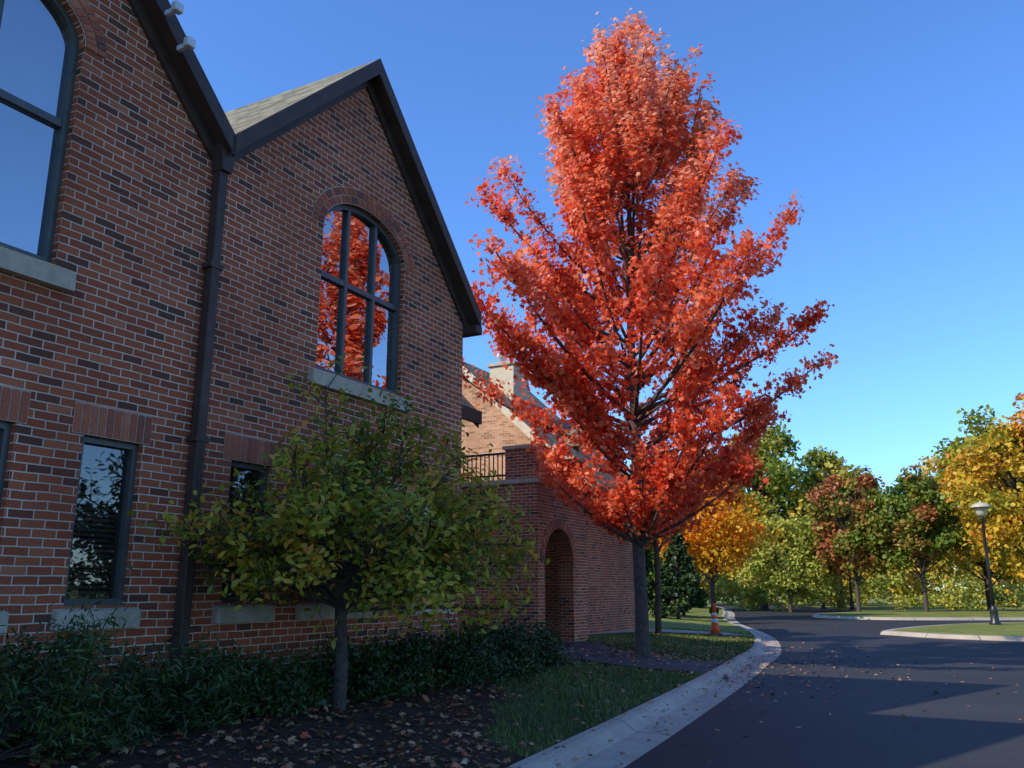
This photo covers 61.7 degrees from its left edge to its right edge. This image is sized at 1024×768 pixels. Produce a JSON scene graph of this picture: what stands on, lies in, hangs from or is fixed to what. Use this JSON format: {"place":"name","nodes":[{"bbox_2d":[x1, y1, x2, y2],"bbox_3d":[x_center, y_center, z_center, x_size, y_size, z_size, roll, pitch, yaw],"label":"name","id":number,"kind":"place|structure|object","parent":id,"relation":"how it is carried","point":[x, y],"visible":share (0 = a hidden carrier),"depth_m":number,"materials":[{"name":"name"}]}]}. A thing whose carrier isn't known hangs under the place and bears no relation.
{"place":"outdoors","nodes":[
{"label":"outdoors","id":0,"kind":"place"},
{"bbox_2d":[230,58,380,154],"bbox_3d":[-2.388,-3.435,10.389,0.040,2.609,2.440,-7,-15,27],"label":"rake","id":1,"kind":"object","parent":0,"point":[257,131],"visible":1,"depth_m":10.16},
{"bbox_2d":[0,602,754,767],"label":"lawn","id":2,"kind":"structure","parent":0,"point":[697,618],"depth_m":7.78,"materials":[{"name":"green plant"}]},
{"bbox_2d":[0,591,161,765],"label":"yew shrub","id":3,"kind":"object","parent":2,"relation":"on","point":[19,716],"visible":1,"depth_m":5.74,"materials":[{"name":"green plant"}]},
{"bbox_2d":[0,0,212,728],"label":"front wall","id":4,"kind":"structure","parent":2,"relation":"on","point":[118,328],"depth_m":7.86,"materials":[{"name":"brick"}]},
{"bbox_2d":[0,610,8,632],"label":"stone sill","id":5,"kind":"structure","parent":4,"relation":"attached to","point":[4,615],"depth_m":6.57,"materials":[{"name":"stone"}]},
{"bbox_2d":[0,420,16,541],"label":"window reveal","id":6,"kind":"object","parent":4,"relation":"attached to","point":[7,472],"depth_m":6.81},
{"bbox_2d":[0,421,11,508],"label":"window frame","id":7,"kind":"object","parent":6,"relation":"in","point":[5,430],"visible":1,"depth_m":6.84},
{"bbox_2d":[0,385,30,423],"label":"lintel mortar","id":8,"kind":"object","parent":6,"relation":"on","point":[10,404],"visible":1,"depth_m":6.88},
{"bbox_2d":[0,386,30,422],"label":"soldier lintel","id":9,"kind":"structure","parent":4,"relation":"attached to","point":[14,405],"depth_m":6.88,"materials":[{"name":"brick"}]},
{"bbox_2d":[0,247,76,292],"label":"stone sill","id":10,"kind":"structure","parent":4,"relation":"attached to","point":[32,269],"depth_m":7.10,"materials":[{"name":"stone"}]},
{"bbox_2d":[51,0,83,264],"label":"window reveal","id":11,"kind":"object","parent":10,"relation":"on","point":[69,10],"depth_m":7.67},
{"bbox_2d":[0,88,61,127],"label":"transom","id":12,"kind":"object","parent":11,"relation":"attached to","point":[27,107],"visible":1,"depth_m":7.40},
{"bbox_2d":[0,0,78,262],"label":"window frame","id":13,"kind":"object","parent":11,"relation":"in","point":[60,147],"visible":0.93,"depth_m":7.62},
{"bbox_2d":[0,0,68,255],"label":"window glass","id":14,"kind":"object","parent":13,"relation":"in","point":[34,45],"visible":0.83,"depth_m":7.41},
{"bbox_2d":[67,0,106,58],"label":"arch mortar","id":15,"kind":"object","parent":4,"relation":"attached to","point":[83,23],"visible":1,"depth_m":7.85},
{"bbox_2d":[69,0,106,58],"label":"arch bricks","id":16,"kind":"object","parent":4,"relation":"attached to","point":[91,43],"visible":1,"depth_m":7.91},
{"bbox_2d":[50,607,140,630],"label":"stone sill","id":17,"kind":"structure","parent":4,"relation":"attached to","point":[131,616],"depth_m":7.29,"materials":[{"name":"stone"}]},
{"bbox_2d":[73,402,151,443],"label":"soldier lintel","id":18,"kind":"structure","parent":4,"relation":"attached to","point":[103,417],"depth_m":7.65,"materials":[{"name":"brick"}]},
{"bbox_2d":[84,434,142,605],"bbox_3d":[-3.623,1.204,7.540,0.150,1.440,0.610,-7,-15,27],"label":"window reveal","id":19,"kind":"object","parent":4,"relation":"attached to","point":[132,525],"depth_m":7.77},
{"bbox_2d":[64,436,138,605],"bbox_3d":[-3.645,1.207,7.552,0.080,1.440,0.610,-7,-15,27],"label":"window frame","id":20,"kind":"object","parent":19,"relation":"in","point":[125,521],"visible":0.8,"depth_m":7.71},
{"bbox_2d":[66,443,128,598],"bbox_3d":[-3.663,1.209,7.561,0.001,1.440,0.610,-7,-15,27],"label":"window glass","id":21,"kind":"object","parent":20,"relation":"in","point":[94,552],"visible":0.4,"depth_m":7.57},
{"bbox_2d":[72,401,152,444],"bbox_3d":[-3.563,0.359,7.681,0.001,0.270,0.800,-7,-15,27],"label":"lintel mortar","id":22,"kind":"object","parent":19,"relation":"on","point":[106,423],"visible":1,"depth_m":7.63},
{"bbox_2d":[127,0,214,159],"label":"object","id":23,"kind":"object","parent":4,"relation":"attached to","point":[160,51],"depth_m":8.69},
{"bbox_2d":[140,0,229,152],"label":"rake right soffit","id":24,"kind":"structure","parent":23,"relation":"attached to","point":[164,35],"depth_m":8.72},
{"bbox_2d":[153,0,236,156],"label":"rake","id":25,"kind":"object","parent":24,"relation":"attached to","point":[199,78],"visible":1,"depth_m":8.74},
{"bbox_2d":[171,0,183,14],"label":"floodlight","id":26,"kind":"object","parent":4,"relation":"attached to","point":[177,7],"visible":1,"depth_m":8.33,"materials":[{"name":"white plastic"}]},
{"bbox_2d":[183,36,195,49],"bbox_3d":[-3.177,-3.359,8.450,0.078,0.100,0.100,-7,-15,27],"label":"floodlight","id":27,"kind":"object","parent":4,"relation":"attached to","point":[189,42],"visible":1,"depth_m":8.42,"materials":[{"name":"white plastic"}]},
{"bbox_2d":[211,143,236,174],"bbox_3d":[-3.069,-2.370,9.104,0.160,0.280,0.210,-7,-15,27],"label":"leader head","id":28,"kind":"object","parent":4,"relation":"attached to","point":[224,160],"visible":0.86,"depth_m":9.04},
{"bbox_2d":[170,170,227,674],"bbox_3d":[-3.082,0.447,8.438,0.110,5.550,0.110,-7,-15,27],"label":"downspout","id":29,"kind":"object","parent":28,"relation":"attached to","point":[184,592],"visible":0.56,"depth_m":8.47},
{"bbox_2d":[201,261,223,270],"bbox_3d":[-3.084,-1.206,8.834,0.134,0.050,0.170,-7,-15,27],"label":"downspout strap","id":30,"kind":"object","parent":29,"relation":"attached to","point":[212,264],"visible":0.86,"depth_m":8.78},
{"bbox_2d":[31,614,261,740],"bbox_3d":[-2.875,2.361,7.040,1.585,0.898,1.901,-7,-15,27],"label":"yew shrub","id":31,"kind":"object","parent":2,"relation":"on","point":[169,699],"visible":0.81,"depth_m":6.77,"materials":[{"name":"green plant"}]},
{"bbox_2d":[151,625,348,719],"bbox_3d":[-2.358,2.627,7.982,1.374,0.783,2.000,-7,-15,27],"label":"yew shrub","id":32,"kind":"object","parent":2,"relation":"on","point":[277,692],"visible":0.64,"depth_m":7.84,"materials":[{"name":"green plant"}]},
{"bbox_2d":[187,88,462,684],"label":"front wall","id":33,"kind":"structure","parent":2,"relation":"on","point":[266,329],"depth_m":9.99,"materials":[{"name":"brick"}]},
{"bbox_2d":[169,627,193,632],"bbox_3d":[-3.084,2.295,7.998,0.134,0.050,0.170,-7,-15,27],"label":"downspout strap","id":34,"kind":"object","parent":33,"relation":"attached to","point":[182,630],"visible":0.93,"depth_m":7.95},
{"bbox_2d":[186,435,209,442],"bbox_3d":[-3.084,0.545,8.416,0.134,0.050,0.170,-7,-15,27],"label":"downspout strap","id":35,"kind":"object","parent":33,"relation":"attached to","point":[197,438],"visible":0.93,"depth_m":8.36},
{"bbox_2d":[211,604,274,623],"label":"stone sill","id":36,"kind":"structure","parent":33,"relation":"attached to","point":[226,613],"depth_m":8.69,"materials":[{"name":"stone"}]},
{"bbox_2d":[224,433,279,465],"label":"soldier lintel","id":37,"kind":"structure","parent":33,"relation":"attached to","point":[265,447],"depth_m":9.08,"materials":[{"name":"brick"}]},
{"bbox_2d":[231,460,272,602],"bbox_3d":[-2.827,1.552,8.996,0.150,1.440,0.600,-7,-15,27],"label":"window reveal","id":38,"kind":"object","parent":33,"relation":"in","point":[263,590],"depth_m":9.28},
{"bbox_2d":[221,461,267,602],"bbox_3d":[-2.849,1.555,9.008,0.080,1.440,0.600,-7,-15,27],"label":"window frame","id":39,"kind":"object","parent":38,"relation":"in","point":[247,466],"visible":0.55,"depth_m":9.20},
{"bbox_2d":[221,467,259,596],"bbox_3d":[-2.867,1.557,9.017,0.001,1.440,0.600,-7,-15,27],"label":"window glass","id":40,"kind":"object","parent":39,"relation":"in","point":[250,476],"depth_m":9.09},
{"bbox_2d":[223,432,275,465],"bbox_3d":[-2.765,0.707,9.140,0.001,0.270,0.800,-7,-15,27],"label":"lintel mortar","id":41,"kind":"object","parent":38,"relation":"on","point":[247,448],"visible":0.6,"depth_m":9.06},
{"bbox_2d":[235,81,367,160],"bbox_3d":[-2.557,-3.250,10.449,0.044,2.535,2.420,-7,-15,27],"label":"rake left frieze","id":42,"kind":"object","parent":33,"relation":"attached to","point":[250,148],"visible":0.43,"depth_m":10.29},
{"bbox_2d":[295,603,372,619],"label":"stone sill","id":43,"kind":"structure","parent":33,"relation":"attached to","point":[301,614],"depth_m":9.71,"materials":[{"name":"stone"}]},
{"bbox_2d":[307,368,411,412],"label":"stone sill","id":44,"kind":"structure","parent":33,"relation":"attached to","point":[356,389],"depth_m":10.62,"materials":[{"name":"stone"}]},
{"bbox_2d":[312,186,412,272],"bbox_3d":[-1.918,-2.170,11.460,0.001,0.745,2.190,-7,-15,27],"label":"arch mortar","id":45,"kind":"object","parent":33,"relation":"attached to","point":[367,210],"visible":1,"depth_m":11.30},
{"bbox_2d":[313,187,414,272],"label":"arch bricks","id":46,"kind":"object","parent":33,"relation":"attached to","point":[391,223],"visible":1,"depth_m":11.37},
{"bbox_2d":[339,204,404,395],"bbox_3d":[-1.996,-1.151,11.260,0.160,2.370,1.740,-7,-15,27],"label":"window reveal","id":47,"kind":"object","parent":33,"relation":"attached to","point":[402,266],"depth_m":11.92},
{"bbox_2d":[321,270,344,286],"bbox_3d":[-2.286,-1.335,10.798,0.045,0.070,0.500,-7,-15,27],"label":"transom","id":48,"kind":"object","parent":47,"relation":"attached to","point":[332,278],"visible":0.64,"depth_m":10.80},
{"bbox_2d":[338,211,350,374],"bbox_3d":[-2.153,-1.199,11.019,0.048,2.250,0.054,-7,-15,27],"label":"mullion","id":49,"kind":"object","parent":47,"relation":"attached to","point":[344,288],"visible":1,"depth_m":11.00},
{"bbox_2d":[316,205,400,394],"bbox_3d":[-2.022,-1.148,11.273,0.081,2.370,1.740,-7,-15,27],"label":"window frame","id":50,"kind":"object","parent":47,"relation":"in","point":[384,236],"visible":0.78,"depth_m":11.84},
{"bbox_2d":[316,210,394,390],"bbox_3d":[-2.040,-1.146,11.283,0.001,2.370,1.740,-7,-15,27],"label":"window glass","id":51,"kind":"object","parent":50,"relation":"in","point":[357,307],"visible":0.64,"depth_m":11.26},
{"bbox_2d":[347,283,371,299],"bbox_3d":[-2.018,-1.218,11.288,0.045,0.070,0.520,-7,-15,27],"label":"transom","id":52,"kind":"object","parent":47,"relation":"attached to","point":[359,291],"visible":1,"depth_m":11.27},
{"bbox_2d":[366,226,377,383],"bbox_3d":[-1.881,-1.080,11.518,0.048,2.250,0.054,-7,-15,27],"label":"mullion","id":53,"kind":"object","parent":47,"relation":"attached to","point":[371,307],"visible":0.93,"depth_m":11.49},
{"bbox_2d":[375,296,395,310],"bbox_3d":[-1.751,-1.101,11.777,0.045,0.070,0.500,-7,-15,27],"label":"transom","id":54,"kind":"object","parent":47,"relation":"attached to","point":[386,304],"visible":1,"depth_m":11.77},
{"bbox_2d":[366,79,469,336],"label":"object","id":55,"kind":"object","parent":33,"relation":"attached to","point":[410,189],"visible":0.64,"depth_m":12.51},
{"bbox_2d":[407,600,452,614],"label":"stone sill","id":56,"kind":"structure","parent":33,"relation":"attached to","point":[428,611],"depth_m":11.62,"materials":[{"name":"stone"}]},
{"bbox_2d":[126,351,549,710],"bbox_3d":[-1.397,1.595,9.175,3.300,3.458,5.467,-6,-15,23],"label":"ornamental tree","id":57,"kind":"object","parent":2,"relation":"on","point":[406,565],"visible":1,"depth_m":8.32,"materials":[{"name":"green plant"}]},
{"bbox_2d":[301,625,458,702],"bbox_3d":[-1.454,3.011,9.399,1.536,0.740,2.042,-2,-14,7],"label":"yew shrub","id":58,"kind":"object","parent":2,"relation":"on","point":[368,671],"visible":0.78,"depth_m":9.12,"materials":[{"name":"green plant"}]},
{"bbox_2d":[382,618,516,687],"bbox_3d":[-0.744,3.245,10.622,1.501,0.878,2.043,-7,-15,27],"label":"yew shrub","id":59,"kind":"object","parent":2,"relation":"on","point":[471,667],"visible":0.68,"depth_m":10.38,"materials":[{"name":"green plant"}]},
{"bbox_2d":[461,379,531,480],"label":"gable end","id":60,"kind":"structure","parent":2,"relation":"on","point":[497,429],"depth_m":26.80,"materials":[{"name":"beige brick"}]},
{"bbox_2d":[463,362,624,489],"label":"roof","id":61,"kind":"structure","parent":60,"relation":"on","point":[552,440],"depth_m":27.52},
{"bbox_2d":[490,364,528,407],"bbox_3d":[-0.084,1.337,28.310,0.900,3.750,1.100,-7,-15,27],"label":"chimney","id":62,"kind":"object","parent":61,"relation":"on","point":[500,373],"visible":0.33,"depth_m":28.18,"materials":[{"name":"beige paint"}]},
{"bbox_2d":[462,366,592,490],"bbox_3d":[0.203,1.167,26.004,4.750,4.771,0.060,-7,-15,27],"label":"rake","id":63,"kind":"object","parent":61,"relation":"attached to","point":[524,427],"visible":0.29,"depth_m":26.03,"materials":[{"name":"beige paint"}]},
{"bbox_2d":[572,445,599,458],"bbox_3d":[1.617,2.238,29.085,2.200,1.700,1.800,-7,-15,27],"label":"dormer","id":64,"kind":"object","parent":61,"relation":"on","point":[577,448],"depth_m":27.84,"materials":[{"name":"beige brick"}]},
{"bbox_2d":[553,420,589,445],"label":"dormer roof","id":65,"kind":"structure","parent":64,"relation":"on","point":[566,426],"depth_m":28.63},
{"bbox_2d":[459,482,537,643],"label":"portico side","id":66,"kind":"structure","parent":2,"relation":"on","point":[524,495],"depth_m":19.79,"materials":[{"name":"brick"}]},
{"bbox_2d":[537,482,587,641],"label":"portico front","id":67,"kind":"structure","parent":66,"relation":"attached to","point":[549,511],"depth_m":21.03,"materials":[{"name":"brick"}]},
{"bbox_2d":[540,519,576,562],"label":"portico arch bricks","id":68,"kind":"object","parent":67,"relation":"attached to","point":[553,525],"visible":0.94,"depth_m":20.54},
{"bbox_2d":[444,610,558,678],"bbox_3d":[-0.188,3.565,11.822,1.553,0.851,2.048,-7,-15,27],"label":"yew shrub","id":69,"kind":"object","parent":2,"relation":"on","point":[513,645],"visible":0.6,"depth_m":11.63,"materials":[{"name":"green plant"}]},
{"bbox_2d":[472,612,582,668],"bbox_3d":[0.144,4.018,13.485,1.710,0.833,2.144,-7,-15,27],"label":"yew shrub","id":70,"kind":"object","parent":2,"relation":"on","point":[547,648],"visible":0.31,"depth_m":13.24,"materials":[{"name":"green plant"}]},
{"bbox_2d":[545,535,558,639],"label":"portico side","id":71,"kind":"structure","parent":2,"relation":"on","point":[551,593],"depth_m":22.16,"materials":[{"name":"brick"}]},
{"bbox_2d":[461,478,579,491],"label":"portico deck","id":72,"kind":"structure","parent":71,"relation":"on","point":[524,480],"depth_m":20.13,"materials":[{"name":"stone"}]},
{"bbox_2d":[463,452,562,480],"bbox_3d":[-1.726,2.211,21.465,6.061,0.670,1.740,-2,-14,8],"label":"balcony railing","id":73,"kind":"object","parent":72,"relation":"on","point":[489,455],"visible":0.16,"depth_m":20.64,"materials":[{"name":"black metal"}]},
{"bbox_2d":[505,448,546,479],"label":"portico pier","id":74,"kind":"structure","parent":72,"relation":"on","point":[521,463],"depth_m":20.17,"materials":[{"name":"brick"}]},
{"bbox_2d":[502,443,551,449],"bbox_3d":[0.367,1.557,20.558,0.930,0.080,0.800,-7,-15,27],"label":"pier cap","id":75,"kind":"object","parent":74,"relation":"on","point":[515,447],"visible":0.43,"depth_m":20.24,"materials":[{"name":"stone"}]},
{"bbox_2d":[551,529,573,641],"bbox_3d":[0.951,4.818,20.392,0.400,2.700,1.600,-7,-15,27],"label":"portico reveal","id":76,"kind":"object","parent":2,"relation":"on","point":[565,580],"visible":0.53,"depth_m":21.05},
{"bbox_2d":[586,508,634,632],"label":"long wall","id":77,"kind":"structure","parent":2,"relation":"on","point":[610,593],"depth_m":25.90,"materials":[{"name":"brick"}]},
{"bbox_2d":[483,627,754,757],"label":"grass","id":78,"kind":"structure","parent":2,"relation":"on","point":[567,672],"depth_m":12.49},
{"bbox_2d":[462,8,838,655],"bbox_3d":[2.818,-1.719,19.964,9.578,15.445,9.547,0,-13,0],"label":"red maple tree","id":79,"kind":"object","parent":2,"relation":"on","point":[592,206],"visible":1,"depth_m":18.67,"materials":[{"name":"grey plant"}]},
{"bbox_2d":[608,419,700,633],"bbox_3d":[4.318,4.254,26.378,2.926,6.582,3.196,-5,-14,20],"label":"red maple tree","id":80,"kind":"object","parent":2,"relation":"on","point":[658,621],"visible":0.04,"depth_m":25.83,"materials":[{"name":"grey plant"}]},
{"bbox_2d":[645,542,671,611],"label":"spruce tree","id":81,"kind":"object","parent":2,"relation":"on","point":[650,581],"visible":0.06,"depth_m":41.91,"materials":[{"name":"green plant"}]},
{"bbox_2d":[588,629,739,634],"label":"concrete walk","id":82,"kind":"structure","parent":2,"relation":"on","point":[651,630],"depth_m":26.59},
{"bbox_2d":[710,604,722,634],"bbox_3d":[6.450,7.487,27.308,0.400,0.960,0.400,0,-13,0],"label":"traffic cone","id":83,"kind":"object","parent":82,"relation":"on","point":[715,629],"visible":0.94,"depth_m":27.20,"materials":[{"name":"orange plastic"}]},
{"bbox_2d":[630,472,704,595],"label":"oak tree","id":84,"kind":"object","parent":2,"relation":"on","point":[652,573],"visible":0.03,"depth_m":63.15,"materials":[{"name":"green plant"}]},
{"bbox_2d":[649,525,701,618],"bbox_3d":[7.468,8.492,39.479,2.395,4.726,2.342,-5,-14,20],"label":"spruce tree","id":85,"kind":"object","parent":2,"relation":"on","point":[685,581],"visible":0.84,"depth_m":39.11,"materials":[{"name":"green plant"}]},
{"bbox_2d":[650,536,718,615],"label":"spruce tree","id":86,"kind":"object","parent":2,"relation":"on","point":[701,595],"visible":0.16,"depth_m":44.31,"materials":[{"name":"green plant"}]},
{"bbox_2d":[650,461,789,616],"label":"yellow maple tree","id":87,"kind":"object","parent":2,"relation":"on","point":[713,546],"visible":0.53,"depth_m":45.15,"materials":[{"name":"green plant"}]},
{"bbox_2d":[462,405,481,424],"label":"wing fascia","id":88,"kind":"structure","parent":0,"point":[470,414],"depth_m":15.58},
{"bbox_2d":[168,0,1023,589],"label":"sky","id":89,"kind":"structure","parent":0,"point":[897,125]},
{"bbox_2d":[552,642,728,677],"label":"asphalt path","id":90,"kind":"structure","parent":0,"point":[676,664],"depth_m":16.98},
{"bbox_2d":[624,604,1023,767],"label":"road","id":91,"kind":"structure","parent":0,"point":[984,728],"depth_m":11.98,"materials":[{"name":"asphalt"}]},
{"bbox_2d":[0,619,1020,767],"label":"fallen leaves","id":92,"kind":"object","parent":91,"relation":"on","point":[289,764],"visible":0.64,"depth_m":7.81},
{"bbox_2d":[812,610,1023,619],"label":"traffic island","id":93,"kind":"structure","parent":91,"relation":"on","point":[949,615],"depth_m":48.00,"materials":[{"name":"plant"}]},
{"bbox_2d":[801,464,896,611],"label":"pear tree","id":94,"kind":"object","parent":93,"relation":"on","point":[849,546],"visible":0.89,"depth_m":57.02,"materials":[{"name":"green plant"}]},
{"bbox_2d":[848,570,855,610],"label":"street lamp","id":95,"kind":"object","parent":93,"relation":"on","point":[852,605],"visible":0.38,"depth_m":61.03,"materials":[{"name":"black metal"}]},
{"bbox_2d":[862,464,976,611],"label":"pear tree","id":96,"kind":"object","parent":93,"relation":"on","point":[911,521],"visible":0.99,"depth_m":54.51,"materials":[{"name":"green plant"}]},
{"bbox_2d":[914,435,1020,609],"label":"ash tree","id":97,"kind":"object","parent":93,"relation":"on","point":[954,558],"visible":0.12,"depth_m":60.37,"materials":[{"name":"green plant"}]},
{"bbox_2d":[937,392,1023,584],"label":"ash tree","id":98,"kind":"object","parent":93,"relation":"on","point":[1001,445],"visible":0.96,"depth_m":50.02,"materials":[{"name":"yellow plant"}]},
{"bbox_2d":[880,622,1023,641],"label":"traffic island","id":99,"kind":"structure","parent":91,"relation":"on","point":[1009,631],"depth_m":30.06,"materials":[{"name":"plant"}]},
{"bbox_2d":[970,501,1001,624],"bbox_3d":[20.100,7.509,36.247,0.830,5.150,0.830,0,-13,0],"label":"street lamp","id":100,"kind":"object","parent":99,"relation":"on","point":[980,508],"visible":0.98,"depth_m":36.21,"materials":[{"name":"black metal"}]},
{"bbox_2d":[706,590,1023,611],"bbox_3d":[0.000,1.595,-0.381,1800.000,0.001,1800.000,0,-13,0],"label":"ground","id":101,"kind":"structure","parent":0,"point":[871,606],"depth_m":81.62,"materials":[{"name":"green plant"}]},
{"bbox_2d":[507,604,780,767],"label":"kerb","id":102,"kind":"structure","parent":101,"relation":"on","point":[631,732],"depth_m":10.27,"materials":[{"name":"concrete"}]},
{"bbox_2d":[707,420,839,608],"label":"oak tree","id":103,"kind":"object","parent":101,"relation":"on","point":[782,480],"visible":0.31,"depth_m":69.45,"materials":[{"name":"green plant"}]},
{"bbox_2d":[731,514,845,611],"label":"willow tree","id":104,"kind":"object","parent":101,"relation":"on","point":[799,576],"visible":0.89,"depth_m":59.74,"materials":[{"name":"green plant"}]},
{"bbox_2d":[649,535,1023,605],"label":"distant trees","id":105,"kind":"object","parent":101,"relation":"on","point":[907,590],"visible":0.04,"depth_m":84.80,"materials":[{"name":"green plant"}]},
{"bbox_2d":[787,446,889,608],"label":"oak tree","id":106,"kind":"object","parent":101,"relation":"on","point":[827,463],"visible":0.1,"depth_m":72.96,"materials":[{"name":"green plant"}]},
{"bbox_2d":[691,568,1023,610],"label":"hedge","id":107,"kind":"object","parent":101,"relation":"on","point":[750,596],"visible":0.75,"depth_m":66.69,"materials":[{"name":"green plant"}]},
{"label":"side wall","id":108,"kind":"object","parent":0,"visible":0},
{"bbox_2d":[463,324,481,337],"bbox_3d":[-4.581,-0.343,15.484,9.240,0.140,0.180,-7,-15,27],"label":"eave return","id":109,"kind":"object","parent":108,"relation":"on","point":[473,330],"visible":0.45,"depth_m":13.37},
{"bbox_2d":[370,75,477,324],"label":"rake right soffit","id":110,"kind":"structure","parent":109,"relation":"on","point":[418,188],"depth_m":12.54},
{"bbox_2d":[378,60,481,325],"bbox_3d":[-1.156,-2.667,12.589,0.044,3.082,2.810,-7,-15,27],"label":"rake","id":111,"kind":"object","parent":110,"relation":"attached to","point":[410,145],"visible":1,"depth_m":12.47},
{"bbox_3d":[-9.208,-4.203,7.722,9.400,3.202,3.200,-7,-15,27],"label":"roof","id":112,"kind":"object","parent":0,"visible":0},
{"bbox_3d":[-7.788,-3.723,10.354,9.400,2.912,2.850,-7,-15,27],"label":"roof","id":113,"kind":"object","parent":112,"relation":"attached to","visible":0},
{"bbox_2d":[225,61,373,133],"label":"roof","id":114,"kind":"structure","parent":113,"relation":"on","point":[244,117],"depth_m":11.32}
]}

